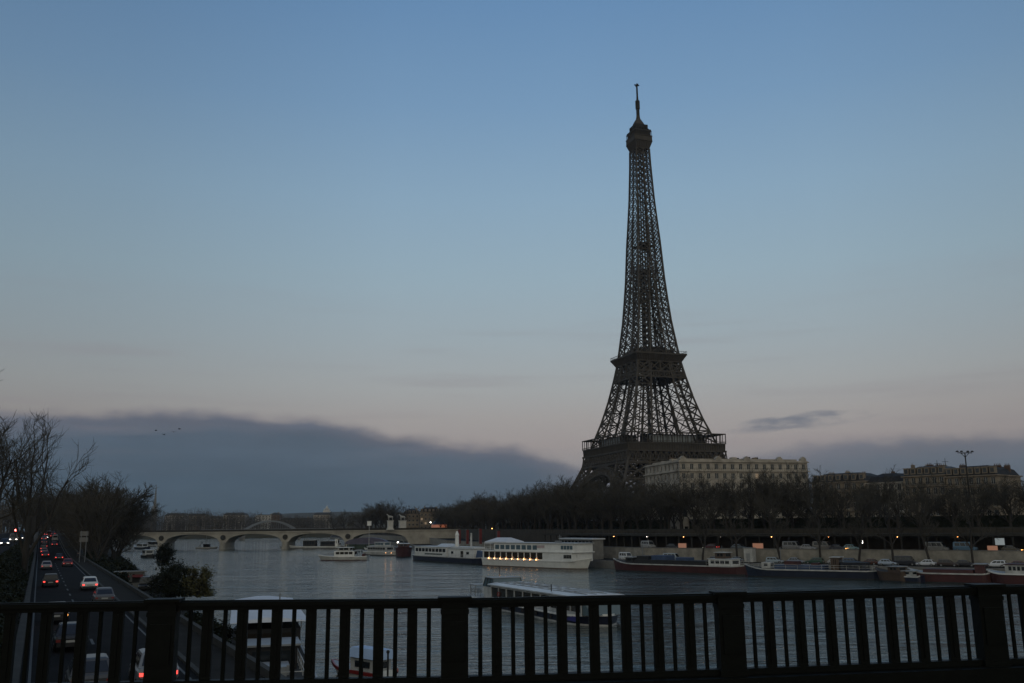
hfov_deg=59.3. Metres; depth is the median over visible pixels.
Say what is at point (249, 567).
river
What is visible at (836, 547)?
moving car
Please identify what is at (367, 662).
boat
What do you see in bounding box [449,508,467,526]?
bare tree
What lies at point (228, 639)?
shrub
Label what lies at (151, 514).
bare tree
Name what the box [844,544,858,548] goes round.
moving car
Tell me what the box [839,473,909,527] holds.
bare tree
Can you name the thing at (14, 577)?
ivy
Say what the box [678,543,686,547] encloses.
lit sign
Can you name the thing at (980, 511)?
bare tree
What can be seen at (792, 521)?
bare tree
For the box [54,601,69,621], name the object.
moving car
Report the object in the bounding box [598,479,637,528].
bare tree
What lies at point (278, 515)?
distant building
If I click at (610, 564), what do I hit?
quay kerb
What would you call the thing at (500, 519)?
bare tree
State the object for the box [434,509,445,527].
bare tree
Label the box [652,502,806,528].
lower windows
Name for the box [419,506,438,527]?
apartment building
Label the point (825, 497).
bare tree
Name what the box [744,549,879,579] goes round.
barge
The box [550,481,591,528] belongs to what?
bare tree
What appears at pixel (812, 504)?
bare tree
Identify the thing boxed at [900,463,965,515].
apartment building
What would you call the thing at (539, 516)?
bare tree
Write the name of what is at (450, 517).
bare tree
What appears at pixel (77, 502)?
bare tree
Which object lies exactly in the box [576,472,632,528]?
bare tree
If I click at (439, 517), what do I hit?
bare tree
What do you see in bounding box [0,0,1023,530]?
sky
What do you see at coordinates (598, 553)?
quay pavilion
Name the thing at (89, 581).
moving car
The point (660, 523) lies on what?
bare tree
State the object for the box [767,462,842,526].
bare tree
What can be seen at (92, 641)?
lane markings
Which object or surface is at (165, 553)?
shrub
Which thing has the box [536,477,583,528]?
bare tree
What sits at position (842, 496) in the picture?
bare tree
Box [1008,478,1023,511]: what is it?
bare tree
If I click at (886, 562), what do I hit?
parked car
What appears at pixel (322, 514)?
distant building
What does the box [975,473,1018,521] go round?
bare tree
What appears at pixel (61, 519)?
bare tree
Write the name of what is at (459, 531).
banner flag
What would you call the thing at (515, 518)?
bare tree
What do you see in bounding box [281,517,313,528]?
distant building
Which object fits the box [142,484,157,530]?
church
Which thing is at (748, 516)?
bare tree
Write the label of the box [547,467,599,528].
bare tree
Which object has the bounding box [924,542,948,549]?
moving car
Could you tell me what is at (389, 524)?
statue pedestal
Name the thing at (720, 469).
apartment building
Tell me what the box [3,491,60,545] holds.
bare tree
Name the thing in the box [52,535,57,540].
moving car
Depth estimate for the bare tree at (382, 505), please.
596.49 m
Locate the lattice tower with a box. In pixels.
[567,83,727,520]
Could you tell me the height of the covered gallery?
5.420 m
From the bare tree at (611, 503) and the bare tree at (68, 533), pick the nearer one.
the bare tree at (68, 533)
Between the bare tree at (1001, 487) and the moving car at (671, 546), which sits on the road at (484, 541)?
the moving car at (671, 546)
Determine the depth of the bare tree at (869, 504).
215.17 m
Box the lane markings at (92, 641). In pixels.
[49,542,94,643]
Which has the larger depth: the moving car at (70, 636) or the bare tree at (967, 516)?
the bare tree at (967, 516)
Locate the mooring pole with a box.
[386,650,389,675]
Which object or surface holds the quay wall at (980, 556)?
on the quay at (611, 559)
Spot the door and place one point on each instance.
(747, 554)
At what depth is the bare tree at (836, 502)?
241.54 m
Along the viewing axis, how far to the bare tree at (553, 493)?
384.33 m
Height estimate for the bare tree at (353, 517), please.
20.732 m
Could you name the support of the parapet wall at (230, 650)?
on the quay at (143, 590)
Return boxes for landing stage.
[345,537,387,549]
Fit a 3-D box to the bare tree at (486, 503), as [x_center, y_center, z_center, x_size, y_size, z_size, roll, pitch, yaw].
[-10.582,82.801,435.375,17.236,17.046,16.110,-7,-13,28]
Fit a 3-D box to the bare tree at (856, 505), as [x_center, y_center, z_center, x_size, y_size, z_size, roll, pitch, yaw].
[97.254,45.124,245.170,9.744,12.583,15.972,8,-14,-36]
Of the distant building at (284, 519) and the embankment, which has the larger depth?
the distant building at (284, 519)
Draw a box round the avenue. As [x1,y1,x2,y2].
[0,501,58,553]
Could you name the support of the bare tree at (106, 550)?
on the quay at (143, 590)
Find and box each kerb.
[56,533,198,676]
[330,536,1004,571]
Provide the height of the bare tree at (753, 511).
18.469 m
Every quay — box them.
[81,549,187,614]
[331,535,1004,567]
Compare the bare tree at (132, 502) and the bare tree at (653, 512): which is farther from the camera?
the bare tree at (653, 512)
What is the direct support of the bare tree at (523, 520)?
on the street ground
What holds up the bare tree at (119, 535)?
on the quay at (143, 590)
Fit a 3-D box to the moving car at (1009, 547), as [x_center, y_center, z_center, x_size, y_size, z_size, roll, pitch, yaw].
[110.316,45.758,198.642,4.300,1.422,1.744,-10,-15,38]
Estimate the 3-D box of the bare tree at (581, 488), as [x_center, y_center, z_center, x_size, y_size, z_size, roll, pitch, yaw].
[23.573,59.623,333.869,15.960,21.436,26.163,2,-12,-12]
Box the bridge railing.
[0,583,1023,682]
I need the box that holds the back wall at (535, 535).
[370,528,1023,549]
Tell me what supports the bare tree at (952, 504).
on the street ground
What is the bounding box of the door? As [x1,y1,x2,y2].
[746,553,749,561]
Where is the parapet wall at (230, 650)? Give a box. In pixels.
[57,532,287,677]
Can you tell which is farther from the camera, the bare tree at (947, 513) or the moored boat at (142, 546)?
the moored boat at (142, 546)
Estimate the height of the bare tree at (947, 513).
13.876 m
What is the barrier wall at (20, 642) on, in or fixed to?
on the road at (73, 576)
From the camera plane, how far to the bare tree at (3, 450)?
85.97 m
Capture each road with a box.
[19,533,198,682]
[370,534,905,549]
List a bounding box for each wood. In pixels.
[131,506,369,530]
[396,493,810,528]
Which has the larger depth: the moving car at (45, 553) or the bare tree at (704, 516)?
the bare tree at (704, 516)
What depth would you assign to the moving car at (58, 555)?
198.38 m
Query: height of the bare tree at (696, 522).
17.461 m
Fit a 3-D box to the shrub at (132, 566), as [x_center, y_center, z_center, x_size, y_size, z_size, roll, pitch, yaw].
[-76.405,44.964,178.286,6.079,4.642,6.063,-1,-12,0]
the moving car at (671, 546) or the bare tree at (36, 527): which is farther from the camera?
the bare tree at (36, 527)
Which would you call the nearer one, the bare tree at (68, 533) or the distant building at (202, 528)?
the bare tree at (68, 533)
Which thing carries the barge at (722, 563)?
on the river
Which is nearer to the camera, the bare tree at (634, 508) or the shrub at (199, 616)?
the shrub at (199, 616)
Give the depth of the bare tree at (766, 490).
255.20 m
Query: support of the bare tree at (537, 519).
on the street ground
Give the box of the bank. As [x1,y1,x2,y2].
[2,529,333,538]
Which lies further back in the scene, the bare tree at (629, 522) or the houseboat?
the bare tree at (629, 522)
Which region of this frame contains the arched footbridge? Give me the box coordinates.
[214,520,335,539]
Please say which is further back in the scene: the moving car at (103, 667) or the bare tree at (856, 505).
the bare tree at (856, 505)
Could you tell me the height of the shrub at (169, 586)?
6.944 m
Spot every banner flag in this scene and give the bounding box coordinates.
[458,530,460,543]
[466,530,468,543]
[479,529,481,543]
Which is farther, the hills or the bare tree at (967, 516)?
the hills
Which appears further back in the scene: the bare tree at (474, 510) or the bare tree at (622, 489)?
the bare tree at (474, 510)
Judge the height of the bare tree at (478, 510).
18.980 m
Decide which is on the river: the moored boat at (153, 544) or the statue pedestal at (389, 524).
the moored boat at (153, 544)
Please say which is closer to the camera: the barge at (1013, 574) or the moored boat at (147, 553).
the barge at (1013, 574)
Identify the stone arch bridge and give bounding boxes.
[112,527,479,549]
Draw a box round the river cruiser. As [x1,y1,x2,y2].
[363,542,395,555]
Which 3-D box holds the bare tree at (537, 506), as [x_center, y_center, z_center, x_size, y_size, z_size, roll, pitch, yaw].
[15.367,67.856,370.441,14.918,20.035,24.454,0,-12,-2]
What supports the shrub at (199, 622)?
on the quay at (143, 590)
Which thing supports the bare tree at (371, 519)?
on the street ground
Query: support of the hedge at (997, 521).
on the street ground
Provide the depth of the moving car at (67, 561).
163.22 m
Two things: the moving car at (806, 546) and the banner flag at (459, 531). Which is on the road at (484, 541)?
the moving car at (806, 546)
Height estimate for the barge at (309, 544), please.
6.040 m
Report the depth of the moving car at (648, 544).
257.84 m
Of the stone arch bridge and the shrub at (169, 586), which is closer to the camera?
the shrub at (169, 586)
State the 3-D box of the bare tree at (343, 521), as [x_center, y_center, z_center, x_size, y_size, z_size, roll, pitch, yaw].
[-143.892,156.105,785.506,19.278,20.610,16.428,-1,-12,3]
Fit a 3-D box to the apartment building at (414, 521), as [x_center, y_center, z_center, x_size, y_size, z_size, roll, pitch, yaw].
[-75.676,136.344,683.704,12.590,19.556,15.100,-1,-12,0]
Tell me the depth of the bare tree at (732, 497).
267.44 m
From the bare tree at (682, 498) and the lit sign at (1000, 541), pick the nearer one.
the lit sign at (1000, 541)
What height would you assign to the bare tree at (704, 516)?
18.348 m
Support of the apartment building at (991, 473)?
on the street ground
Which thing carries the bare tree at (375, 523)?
on the street ground
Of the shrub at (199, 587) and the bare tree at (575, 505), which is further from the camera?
the bare tree at (575, 505)
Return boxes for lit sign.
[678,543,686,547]
[752,543,763,547]
[987,545,997,549]
[994,538,1004,549]
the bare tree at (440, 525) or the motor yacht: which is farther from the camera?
the bare tree at (440, 525)
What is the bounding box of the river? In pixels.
[114,537,1023,676]
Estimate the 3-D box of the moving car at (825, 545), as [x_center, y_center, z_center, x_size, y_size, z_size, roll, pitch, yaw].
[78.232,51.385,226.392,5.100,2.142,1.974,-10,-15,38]
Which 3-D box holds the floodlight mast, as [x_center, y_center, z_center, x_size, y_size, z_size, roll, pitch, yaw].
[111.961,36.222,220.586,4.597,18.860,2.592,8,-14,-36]
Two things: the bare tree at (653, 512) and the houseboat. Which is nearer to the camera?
the houseboat
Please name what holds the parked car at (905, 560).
on the quay at (611, 559)
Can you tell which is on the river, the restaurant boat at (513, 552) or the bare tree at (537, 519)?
the restaurant boat at (513, 552)
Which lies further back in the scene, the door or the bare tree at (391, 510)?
the bare tree at (391, 510)
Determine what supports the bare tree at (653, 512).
on the street ground
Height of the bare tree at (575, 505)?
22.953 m
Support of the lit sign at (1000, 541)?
on the road at (484, 541)
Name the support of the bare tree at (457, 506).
on the street ground
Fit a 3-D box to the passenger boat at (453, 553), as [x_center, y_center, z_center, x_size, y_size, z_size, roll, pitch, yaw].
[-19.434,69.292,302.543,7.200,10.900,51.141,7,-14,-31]
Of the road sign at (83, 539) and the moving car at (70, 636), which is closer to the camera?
the moving car at (70, 636)
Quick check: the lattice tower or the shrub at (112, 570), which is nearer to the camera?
the shrub at (112, 570)
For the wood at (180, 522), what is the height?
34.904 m
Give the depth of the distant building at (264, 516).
1306.05 m
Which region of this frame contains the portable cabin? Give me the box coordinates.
[743,547,755,561]
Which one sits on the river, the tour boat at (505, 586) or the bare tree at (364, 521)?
the tour boat at (505, 586)
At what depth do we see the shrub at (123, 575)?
141.62 m
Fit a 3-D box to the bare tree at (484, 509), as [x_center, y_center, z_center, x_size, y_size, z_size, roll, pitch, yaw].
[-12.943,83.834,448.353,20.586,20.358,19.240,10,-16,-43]
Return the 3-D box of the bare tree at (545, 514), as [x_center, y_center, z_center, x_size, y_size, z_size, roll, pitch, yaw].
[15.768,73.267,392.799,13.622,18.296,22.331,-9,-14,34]
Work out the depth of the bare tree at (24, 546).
117.15 m
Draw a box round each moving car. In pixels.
[0,538,9,545]
[9,534,17,541]
[40,561,51,569]
[41,551,48,556]
[42,573,58,586]
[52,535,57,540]
[52,621,87,651]
[54,553,62,559]
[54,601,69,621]
[62,558,72,566]
[65,653,108,681]
[80,576,97,589]
[92,587,114,600]
[128,648,178,679]
[641,541,655,547]
[665,544,677,547]
[705,544,718,547]
[730,544,745,547]
[782,541,799,548]
[799,544,817,548]
[812,541,830,548]
[829,545,847,548]
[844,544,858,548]
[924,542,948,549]
[952,542,977,549]
[1001,545,1023,550]
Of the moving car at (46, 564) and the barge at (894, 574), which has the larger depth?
the barge at (894, 574)
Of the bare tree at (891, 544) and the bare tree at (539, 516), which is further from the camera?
the bare tree at (539, 516)
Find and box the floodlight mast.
[956,451,973,526]
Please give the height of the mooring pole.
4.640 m
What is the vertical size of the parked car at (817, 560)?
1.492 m
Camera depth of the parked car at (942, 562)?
198.65 m
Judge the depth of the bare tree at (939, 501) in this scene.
228.47 m
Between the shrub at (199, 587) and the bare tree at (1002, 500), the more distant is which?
the bare tree at (1002, 500)
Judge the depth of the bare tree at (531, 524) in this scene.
419.23 m
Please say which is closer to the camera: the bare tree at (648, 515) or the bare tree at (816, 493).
the bare tree at (816, 493)
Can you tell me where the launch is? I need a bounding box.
[196,537,217,548]
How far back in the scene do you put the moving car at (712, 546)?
244.28 m
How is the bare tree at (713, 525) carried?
on the street ground
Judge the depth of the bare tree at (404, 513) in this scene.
601.40 m
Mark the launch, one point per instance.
(206, 546)
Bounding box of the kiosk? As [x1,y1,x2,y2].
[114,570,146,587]
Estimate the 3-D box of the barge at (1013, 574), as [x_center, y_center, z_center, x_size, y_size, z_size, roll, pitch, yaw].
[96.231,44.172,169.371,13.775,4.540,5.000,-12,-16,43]
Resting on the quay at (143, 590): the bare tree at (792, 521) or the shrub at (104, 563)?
the shrub at (104, 563)
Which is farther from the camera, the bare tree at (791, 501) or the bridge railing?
the bare tree at (791, 501)
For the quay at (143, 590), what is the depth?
146.08 m
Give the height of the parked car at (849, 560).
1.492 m
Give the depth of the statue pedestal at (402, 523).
524.19 m
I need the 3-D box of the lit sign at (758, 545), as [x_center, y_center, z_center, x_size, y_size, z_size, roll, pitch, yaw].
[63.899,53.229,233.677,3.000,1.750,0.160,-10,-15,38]
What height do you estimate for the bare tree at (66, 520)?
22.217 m
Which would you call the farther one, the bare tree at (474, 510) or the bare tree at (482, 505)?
the bare tree at (474, 510)
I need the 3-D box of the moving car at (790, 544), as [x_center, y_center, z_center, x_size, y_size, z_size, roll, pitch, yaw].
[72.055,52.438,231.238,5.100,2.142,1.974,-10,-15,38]
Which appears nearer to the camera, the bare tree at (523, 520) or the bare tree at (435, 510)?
the bare tree at (523, 520)
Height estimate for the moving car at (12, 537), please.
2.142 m
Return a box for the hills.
[251,512,492,528]
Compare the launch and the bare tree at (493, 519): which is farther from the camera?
the launch
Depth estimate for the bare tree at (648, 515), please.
286.84 m
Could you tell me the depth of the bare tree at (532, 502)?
380.26 m
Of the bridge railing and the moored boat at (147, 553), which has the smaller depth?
the bridge railing
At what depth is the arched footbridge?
893.04 m
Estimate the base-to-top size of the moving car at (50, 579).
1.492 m
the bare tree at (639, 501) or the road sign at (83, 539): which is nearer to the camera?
the road sign at (83, 539)
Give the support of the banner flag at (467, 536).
on the quay at (611, 559)
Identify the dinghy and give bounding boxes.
[902,570,924,582]
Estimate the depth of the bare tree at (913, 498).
206.65 m
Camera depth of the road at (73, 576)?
66.43 m
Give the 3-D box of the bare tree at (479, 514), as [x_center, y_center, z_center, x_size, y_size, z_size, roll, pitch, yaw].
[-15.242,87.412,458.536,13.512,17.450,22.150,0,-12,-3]
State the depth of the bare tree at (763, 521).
261.27 m
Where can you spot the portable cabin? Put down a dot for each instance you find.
(749, 554)
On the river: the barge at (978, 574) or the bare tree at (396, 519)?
the barge at (978, 574)
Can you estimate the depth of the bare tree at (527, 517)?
381.43 m
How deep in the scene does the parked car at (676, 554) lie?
240.76 m
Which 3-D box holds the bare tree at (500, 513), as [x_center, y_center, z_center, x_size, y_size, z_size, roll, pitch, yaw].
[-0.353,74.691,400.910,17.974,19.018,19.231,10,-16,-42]
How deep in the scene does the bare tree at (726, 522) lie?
261.59 m
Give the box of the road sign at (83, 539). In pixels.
[79,531,88,561]
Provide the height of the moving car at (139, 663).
1.422 m
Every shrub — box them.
[89,552,108,564]
[99,560,118,570]
[101,561,122,573]
[106,554,125,562]
[106,555,129,566]
[114,558,138,570]
[114,565,134,584]
[140,558,192,597]
[153,543,176,565]
[180,562,216,597]
[183,613,214,633]
[185,610,202,625]
[213,615,235,643]
[213,630,235,642]
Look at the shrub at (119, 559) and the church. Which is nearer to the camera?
the shrub at (119, 559)
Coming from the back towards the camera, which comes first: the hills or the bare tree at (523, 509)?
the hills
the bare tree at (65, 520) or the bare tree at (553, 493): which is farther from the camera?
the bare tree at (553, 493)
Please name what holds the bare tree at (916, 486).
on the street ground
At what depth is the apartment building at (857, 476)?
289.65 m
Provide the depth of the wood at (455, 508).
748.80 m
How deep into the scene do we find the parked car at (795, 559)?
220.84 m
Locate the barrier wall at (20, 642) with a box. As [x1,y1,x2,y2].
[12,531,38,682]
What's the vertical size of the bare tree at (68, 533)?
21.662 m
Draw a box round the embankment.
[16,532,37,635]
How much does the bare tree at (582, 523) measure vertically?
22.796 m
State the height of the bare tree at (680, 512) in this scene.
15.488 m
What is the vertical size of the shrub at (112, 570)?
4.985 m
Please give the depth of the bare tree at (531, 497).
412.73 m
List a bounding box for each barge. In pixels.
[289,539,341,548]
[613,543,748,574]
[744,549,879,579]
[875,566,907,581]
[907,563,991,583]
[986,563,1023,584]
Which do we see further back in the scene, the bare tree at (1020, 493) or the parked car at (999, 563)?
the bare tree at (1020, 493)
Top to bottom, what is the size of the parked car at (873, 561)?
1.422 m
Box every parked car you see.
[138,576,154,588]
[618,552,631,559]
[663,553,678,556]
[765,557,783,563]
[787,557,804,563]
[805,558,824,563]
[842,558,860,561]
[864,559,878,564]
[877,559,897,565]
[893,556,918,565]
[915,559,936,565]
[937,559,959,566]
[956,560,973,566]
[988,560,1006,567]
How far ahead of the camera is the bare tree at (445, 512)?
577.53 m
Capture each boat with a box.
[134,541,149,548]
[140,549,154,557]
[148,541,157,546]
[331,645,398,676]
[412,531,488,563]
[469,566,623,626]
[481,535,594,568]
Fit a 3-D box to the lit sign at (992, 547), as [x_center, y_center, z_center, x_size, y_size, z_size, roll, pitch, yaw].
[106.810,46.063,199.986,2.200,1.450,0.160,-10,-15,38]
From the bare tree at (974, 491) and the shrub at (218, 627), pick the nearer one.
the shrub at (218, 627)
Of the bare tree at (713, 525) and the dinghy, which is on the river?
the dinghy
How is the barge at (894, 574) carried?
on the river
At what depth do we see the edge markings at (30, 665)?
57.90 m
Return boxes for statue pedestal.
[386,514,393,529]
[399,514,406,527]
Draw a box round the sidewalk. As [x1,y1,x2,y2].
[57,533,264,678]
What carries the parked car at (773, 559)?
on the quay at (611, 559)
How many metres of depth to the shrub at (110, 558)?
221.25 m
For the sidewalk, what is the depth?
56.04 m
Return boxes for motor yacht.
[318,544,369,559]
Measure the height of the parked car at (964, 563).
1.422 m
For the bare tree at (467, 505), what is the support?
on the street ground
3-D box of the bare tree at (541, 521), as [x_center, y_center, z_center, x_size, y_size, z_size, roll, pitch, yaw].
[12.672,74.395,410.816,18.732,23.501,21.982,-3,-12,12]
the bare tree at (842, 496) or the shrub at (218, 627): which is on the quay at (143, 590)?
the shrub at (218, 627)
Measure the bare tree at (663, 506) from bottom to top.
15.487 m
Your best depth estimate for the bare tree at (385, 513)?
587.65 m
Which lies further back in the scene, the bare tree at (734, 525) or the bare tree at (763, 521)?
the bare tree at (763, 521)
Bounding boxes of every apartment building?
[403,508,419,527]
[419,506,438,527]
[643,455,809,528]
[812,470,876,517]
[865,470,905,516]
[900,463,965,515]
[943,463,1023,515]
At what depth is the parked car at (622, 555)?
252.38 m
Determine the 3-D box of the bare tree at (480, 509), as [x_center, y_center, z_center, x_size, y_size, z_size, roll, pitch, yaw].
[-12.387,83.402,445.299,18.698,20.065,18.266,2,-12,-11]
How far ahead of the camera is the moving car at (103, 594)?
80.35 m
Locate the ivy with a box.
[0,540,33,660]
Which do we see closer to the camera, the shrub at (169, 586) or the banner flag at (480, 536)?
the shrub at (169, 586)
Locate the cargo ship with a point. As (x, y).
(403, 549)
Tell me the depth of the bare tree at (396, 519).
609.07 m
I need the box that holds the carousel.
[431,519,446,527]
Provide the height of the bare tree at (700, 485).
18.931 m
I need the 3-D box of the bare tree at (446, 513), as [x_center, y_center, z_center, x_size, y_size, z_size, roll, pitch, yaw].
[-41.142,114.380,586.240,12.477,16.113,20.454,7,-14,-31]
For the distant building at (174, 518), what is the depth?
1238.33 m
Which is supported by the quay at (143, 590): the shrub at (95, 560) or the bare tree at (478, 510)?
the shrub at (95, 560)
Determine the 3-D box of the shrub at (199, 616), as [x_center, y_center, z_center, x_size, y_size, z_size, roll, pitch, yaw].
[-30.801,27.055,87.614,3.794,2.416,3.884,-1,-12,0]
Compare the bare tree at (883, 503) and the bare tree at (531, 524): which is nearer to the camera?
the bare tree at (883, 503)
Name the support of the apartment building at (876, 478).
on the street ground
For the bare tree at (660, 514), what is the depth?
282.02 m
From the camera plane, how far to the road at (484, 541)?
429.05 m
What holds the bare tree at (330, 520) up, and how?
on the street ground
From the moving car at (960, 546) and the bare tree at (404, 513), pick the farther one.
the bare tree at (404, 513)
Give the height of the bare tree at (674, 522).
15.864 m
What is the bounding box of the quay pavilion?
[560,538,604,558]
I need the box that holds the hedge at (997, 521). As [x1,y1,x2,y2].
[498,511,1023,528]
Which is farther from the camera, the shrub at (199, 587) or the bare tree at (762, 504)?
the bare tree at (762, 504)
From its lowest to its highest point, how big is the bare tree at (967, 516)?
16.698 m
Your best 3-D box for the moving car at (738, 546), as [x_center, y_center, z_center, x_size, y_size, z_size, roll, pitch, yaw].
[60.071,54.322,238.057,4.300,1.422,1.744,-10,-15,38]
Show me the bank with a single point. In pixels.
(260, 535)
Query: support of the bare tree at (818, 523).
on the quay at (611, 559)
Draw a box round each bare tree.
[0,409,62,518]
[0,411,96,571]
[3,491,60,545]
[10,488,48,538]
[17,501,49,542]
[36,473,156,553]
[38,484,125,548]
[47,488,86,549]
[49,479,120,552]
[52,484,143,551]
[52,487,81,550]
[56,495,89,545]
[62,468,136,560]
[72,499,149,557]
[83,495,153,559]
[85,502,164,555]
[327,510,344,528]
[337,510,357,528]
[345,509,367,527]
[352,509,370,527]
[360,503,388,533]
[367,497,404,533]
[367,502,393,533]
[368,499,390,533]
[368,503,400,533]
[383,499,410,533]
[390,506,407,527]
[428,504,441,516]
[432,506,451,526]
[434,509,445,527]
[440,505,451,526]
[441,504,455,526]
[444,505,460,526]
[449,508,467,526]
[450,499,469,526]
[453,492,487,525]
[457,493,488,528]
[461,490,503,528]
[467,495,492,528]
[469,492,500,528]
[472,497,490,528]
[473,499,498,528]
[478,496,511,528]
[487,499,509,527]
[488,489,525,528]
[489,504,500,528]
[492,502,515,528]
[498,503,526,528]
[504,488,545,528]
[509,498,540,528]
[510,484,543,528]
[511,486,540,528]
[512,495,545,528]
[514,485,546,528]
[517,489,531,528]
[520,480,548,529]
[525,485,556,528]
[532,485,556,528]
[534,490,556,528]
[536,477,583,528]
[536,495,559,528]
[538,475,582,523]
[544,482,578,528]
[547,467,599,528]
[548,469,606,528]
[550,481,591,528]
[553,474,597,528]
[556,477,601,528]
[572,484,608,528]
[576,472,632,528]
[585,480,629,528]
[590,466,638,528]
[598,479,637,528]
[605,472,650,528]
[616,485,653,528]
[624,469,688,528]
[624,481,660,528]
[627,476,667,528]
[629,483,666,528]
[635,483,688,528]
[654,480,701,528]
[656,481,702,528]
[659,473,708,528]
[660,483,686,528]
[680,466,744,528]
[684,476,716,527]
[690,477,727,528]
[691,496,724,559]
[704,477,746,528]
[704,479,749,528]
[714,496,748,556]
[716,468,772,528]
[729,472,766,528]
[739,475,790,527]
[740,468,792,527]
[750,487,789,559]
[757,461,821,527]
[758,464,818,527]
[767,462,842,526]
[770,469,838,527]
[784,477,843,524]
[794,477,835,527]
[798,491,843,557]
[814,482,854,527]
[825,474,863,527]
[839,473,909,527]
[843,488,880,560]
[848,485,894,527]
[857,476,905,520]
[860,464,908,527]
[861,490,908,560]
[887,470,943,526]
[897,488,939,565]
[903,482,950,526]
[923,478,980,523]
[933,484,973,526]
[943,478,997,525]
[949,493,1003,562]
[953,474,1007,526]
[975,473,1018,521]
[983,476,1023,526]
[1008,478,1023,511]
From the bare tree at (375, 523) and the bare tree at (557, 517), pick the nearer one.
the bare tree at (557, 517)
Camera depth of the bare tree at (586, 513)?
321.14 m
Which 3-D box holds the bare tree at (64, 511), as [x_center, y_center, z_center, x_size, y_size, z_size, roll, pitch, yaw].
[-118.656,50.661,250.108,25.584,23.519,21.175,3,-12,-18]
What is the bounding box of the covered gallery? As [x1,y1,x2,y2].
[541,527,1023,549]
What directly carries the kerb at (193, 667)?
on the road at (73, 576)
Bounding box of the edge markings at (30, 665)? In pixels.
[28,533,191,682]
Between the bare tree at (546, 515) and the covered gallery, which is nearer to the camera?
the covered gallery
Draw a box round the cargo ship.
[395,540,411,556]
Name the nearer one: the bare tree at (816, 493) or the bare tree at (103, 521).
the bare tree at (103, 521)
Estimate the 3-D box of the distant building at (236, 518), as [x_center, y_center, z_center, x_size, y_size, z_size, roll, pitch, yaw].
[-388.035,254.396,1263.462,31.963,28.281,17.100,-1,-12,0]
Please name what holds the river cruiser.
on the river
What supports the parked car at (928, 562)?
on the quay at (611, 559)
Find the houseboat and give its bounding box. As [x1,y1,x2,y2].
[230,593,316,677]
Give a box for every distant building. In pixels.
[165,513,188,529]
[189,513,207,529]
[222,513,247,528]
[255,514,271,528]
[271,512,281,528]
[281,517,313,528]
[313,512,331,527]
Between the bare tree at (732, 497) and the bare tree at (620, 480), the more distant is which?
the bare tree at (620, 480)
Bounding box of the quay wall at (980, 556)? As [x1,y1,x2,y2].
[359,534,1023,562]
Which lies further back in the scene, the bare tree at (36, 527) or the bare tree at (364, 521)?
the bare tree at (364, 521)
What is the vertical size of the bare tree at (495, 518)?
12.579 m
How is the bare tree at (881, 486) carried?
on the street ground
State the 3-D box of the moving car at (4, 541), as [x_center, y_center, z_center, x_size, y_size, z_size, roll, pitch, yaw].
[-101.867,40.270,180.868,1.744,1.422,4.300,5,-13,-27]
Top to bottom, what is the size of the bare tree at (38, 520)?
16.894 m

